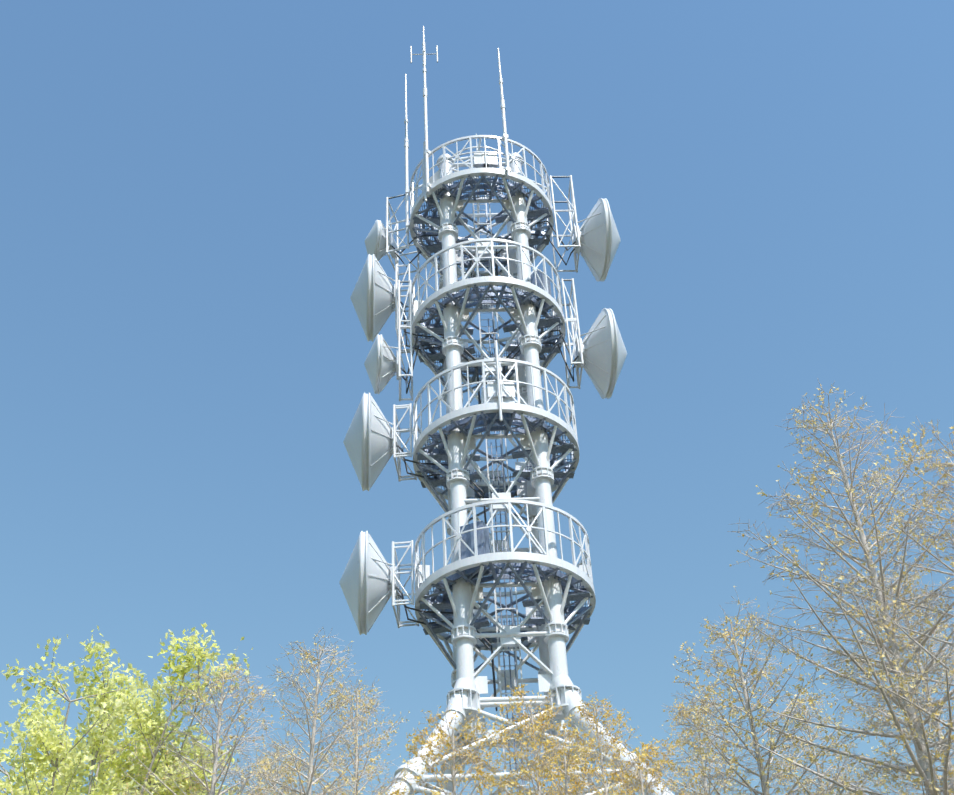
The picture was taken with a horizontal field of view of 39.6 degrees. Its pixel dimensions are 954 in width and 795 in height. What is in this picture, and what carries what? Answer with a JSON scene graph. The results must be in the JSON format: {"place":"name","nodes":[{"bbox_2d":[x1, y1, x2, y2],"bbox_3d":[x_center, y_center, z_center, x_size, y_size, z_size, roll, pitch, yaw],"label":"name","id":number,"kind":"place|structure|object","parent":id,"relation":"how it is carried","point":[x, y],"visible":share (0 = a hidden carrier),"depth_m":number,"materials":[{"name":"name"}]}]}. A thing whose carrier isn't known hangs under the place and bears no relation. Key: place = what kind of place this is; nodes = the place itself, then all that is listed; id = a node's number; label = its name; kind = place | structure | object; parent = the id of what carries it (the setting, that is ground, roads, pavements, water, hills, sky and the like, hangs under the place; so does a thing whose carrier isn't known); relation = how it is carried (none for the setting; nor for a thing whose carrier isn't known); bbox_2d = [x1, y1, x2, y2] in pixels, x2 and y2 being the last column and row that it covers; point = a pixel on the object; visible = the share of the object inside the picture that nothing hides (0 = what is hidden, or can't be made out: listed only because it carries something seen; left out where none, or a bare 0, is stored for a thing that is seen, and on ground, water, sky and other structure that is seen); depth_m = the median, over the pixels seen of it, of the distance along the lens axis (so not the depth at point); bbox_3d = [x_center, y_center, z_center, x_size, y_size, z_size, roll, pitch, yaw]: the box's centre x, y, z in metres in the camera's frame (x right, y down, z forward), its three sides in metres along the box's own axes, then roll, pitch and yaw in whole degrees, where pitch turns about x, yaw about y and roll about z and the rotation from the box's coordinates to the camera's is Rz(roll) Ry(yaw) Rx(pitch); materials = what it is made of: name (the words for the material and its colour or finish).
{"place":"outdoors","nodes":[
{"label":"outdoors","id":0,"kind":"place"},
{"bbox_2d":[0,0,953,794],"label":"sky","id":1,"kind":"structure","parent":0,"point":[192,192],"materials":[{"name":"blue"}]},
{"label":"ground","id":2,"kind":"structure","parent":0,"visible":0},
{"bbox_2d":[0,623,252,794],"bbox_3d":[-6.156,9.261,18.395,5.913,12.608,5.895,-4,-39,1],"label":"broadleaf tree","id":3,"kind":"object","parent":2,"relation":"on","point":[107,707],"visible":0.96,"depth_m":20.34,"materials":[{"name":"green plant"}]},
{"bbox_2d":[156,734,227,794],"bbox_3d":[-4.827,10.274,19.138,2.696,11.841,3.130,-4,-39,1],"label":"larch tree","id":4,"kind":"object","parent":2,"relation":"on","point":[193,751],"visible":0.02,"depth_m":22.66,"materials":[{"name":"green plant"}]},
{"bbox_2d":[105,661,293,794],"bbox_3d":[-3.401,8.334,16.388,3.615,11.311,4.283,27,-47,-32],"label":"larch tree","id":5,"kind":"object","parent":2,"relation":"on","point":[211,790],"visible":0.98,"depth_m":18.79,"materials":[{"name":"brown plant"}]},
{"bbox_2d":[240,740,312,794],"bbox_3d":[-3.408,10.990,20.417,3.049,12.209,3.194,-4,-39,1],"label":"larch tree","id":6,"kind":"object","parent":2,"relation":"on","point":[278,768],"visible":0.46,"depth_m":23.77,"materials":[{"name":"brown plant"}]},
{"bbox_2d":[227,627,386,794],"bbox_3d":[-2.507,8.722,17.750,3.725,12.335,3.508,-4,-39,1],"label":"larch tree","id":7,"kind":"object","parent":2,"relation":"on","point":[312,769],"visible":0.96,"depth_m":20.39,"materials":[{"name":"brown plant"}]},
{"bbox_2d":[287,678,424,794],"bbox_3d":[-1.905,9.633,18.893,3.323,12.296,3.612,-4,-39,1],"label":"larch tree","id":8,"kind":"object","parent":2,"relation":"on","point":[368,706],"visible":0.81,"depth_m":21.97,"materials":[{"name":"brown plant"}]},
{"bbox_2d":[382,701,525,794],"bbox_3d":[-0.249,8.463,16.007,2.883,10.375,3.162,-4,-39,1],"label":"larch tree","id":9,"kind":"object","parent":2,"relation":"on","point":[444,734],"visible":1,"depth_m":18.82,"materials":[{"name":"yellow plant"}]},
{"bbox_2d":[465,684,631,794],"bbox_3d":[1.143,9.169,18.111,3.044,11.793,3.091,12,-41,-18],"label":"larch tree","id":10,"kind":"object","parent":2,"relation":"on","point":[532,731],"visible":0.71,"depth_m":21.14,"materials":[{"name":"yellow plant"}]},
{"bbox_2d":[499,730,609,794],"bbox_3d":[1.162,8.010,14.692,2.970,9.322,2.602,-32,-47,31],"label":"larch tree","id":11,"kind":"object","parent":2,"relation":"on","point":[566,775],"visible":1,"depth_m":17.43,"materials":[{"name":"yellow plant"}]},
{"bbox_2d":[536,692,652,794],"bbox_3d":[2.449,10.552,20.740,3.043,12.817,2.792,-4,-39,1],"label":"larch tree","id":12,"kind":"object","parent":2,"relation":"on","point":[594,719],"visible":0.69,"depth_m":24.06,"materials":[{"name":"yellow plant"}]},
{"bbox_2d":[592,727,708,794],"bbox_3d":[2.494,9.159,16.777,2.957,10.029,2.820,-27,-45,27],"label":"larch tree","id":13,"kind":"object","parent":2,"relation":"on","point":[649,785],"visible":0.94,"depth_m":19.23,"materials":[{"name":"yellow plant"}]},
{"bbox_2d":[638,685,758,794],"bbox_3d":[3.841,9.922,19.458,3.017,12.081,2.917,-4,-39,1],"label":"larch tree","id":14,"kind":"object","parent":2,"relation":"on","point":[684,742],"visible":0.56,"depth_m":22.57,"materials":[{"name":"bark"},{"name":"twig"},{"name":"yellow broad leaves"}]},
{"bbox_2d":[650,586,868,794],"bbox_3d":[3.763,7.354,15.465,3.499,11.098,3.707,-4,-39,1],"label":"larch tree","id":15,"kind":"object","parent":2,"relation":"on","point":[742,683],"visible":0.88,"depth_m":17.42,"materials":[{"name":"bark"},{"name":"twig"},{"name":"yellow broad leaves"}]},
{"bbox_2d":[699,378,953,794],"bbox_3d":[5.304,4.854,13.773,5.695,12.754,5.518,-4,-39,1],"label":"larch tree","id":16,"kind":"object","parent":2,"relation":"on","point":[924,769],"visible":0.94,"depth_m":15.62,"materials":[{"name":"bark"},{"name":"twig"},{"name":"yellow broad leaves"}]},
{"bbox_2d":[759,688,901,794],"bbox_3d":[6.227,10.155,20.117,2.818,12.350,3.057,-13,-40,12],"label":"larch tree","id":17,"kind":"object","parent":2,"relation":"on","point":[813,748],"visible":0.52,"depth_m":23.11,"materials":[{"name":"brown plant"}]},
{"bbox_2d":[817,558,953,794],"bbox_3d":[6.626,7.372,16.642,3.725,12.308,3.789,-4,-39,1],"label":"larch tree","id":18,"kind":"object","parent":2,"relation":"on","point":[928,690],"visible":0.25,"depth_m":19.24,"materials":[{"name":"brown plant"}]},
{"bbox_2d":[819,419,953,794],"bbox_3d":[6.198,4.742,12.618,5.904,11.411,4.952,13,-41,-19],"label":"larch tree","id":19,"kind":"object","parent":2,"relation":"on","point":[938,465],"visible":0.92,"depth_m":14.82,"materials":[{"name":"brown plant"}]},
{"bbox_3d":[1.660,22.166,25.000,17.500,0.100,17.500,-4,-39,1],"label":"tower yard ground","id":20,"kind":"structure","parent":0,"visible":0},
{"bbox_2d":[387,134,673,794],"bbox_3d":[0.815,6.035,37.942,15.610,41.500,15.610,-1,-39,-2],"label":"communication tower","id":21,"kind":"structure","parent":20,"relation":"on","point":[478,553],"depth_m":40.00,"materials":[{"name":"white metal"}]},
{"bbox_2d":[404,26,510,233],"bbox_3d":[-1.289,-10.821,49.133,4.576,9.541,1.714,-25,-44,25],"label":"antennas","id":22,"kind":"object","parent":21,"relation":"attached to","point":[427,154],"visible":0.98,"depth_m":48.67,"materials":[{"name":"white metal"}]},
{"bbox_2d":[339,175,626,710],"bbox_3d":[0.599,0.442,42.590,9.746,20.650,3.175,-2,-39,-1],"label":"satellite dishes","id":23,"kind":"object","parent":21,"relation":"attached to","point":[370,583],"visible":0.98,"depth_m":43.25,"materials":[{"name":"white metal"}]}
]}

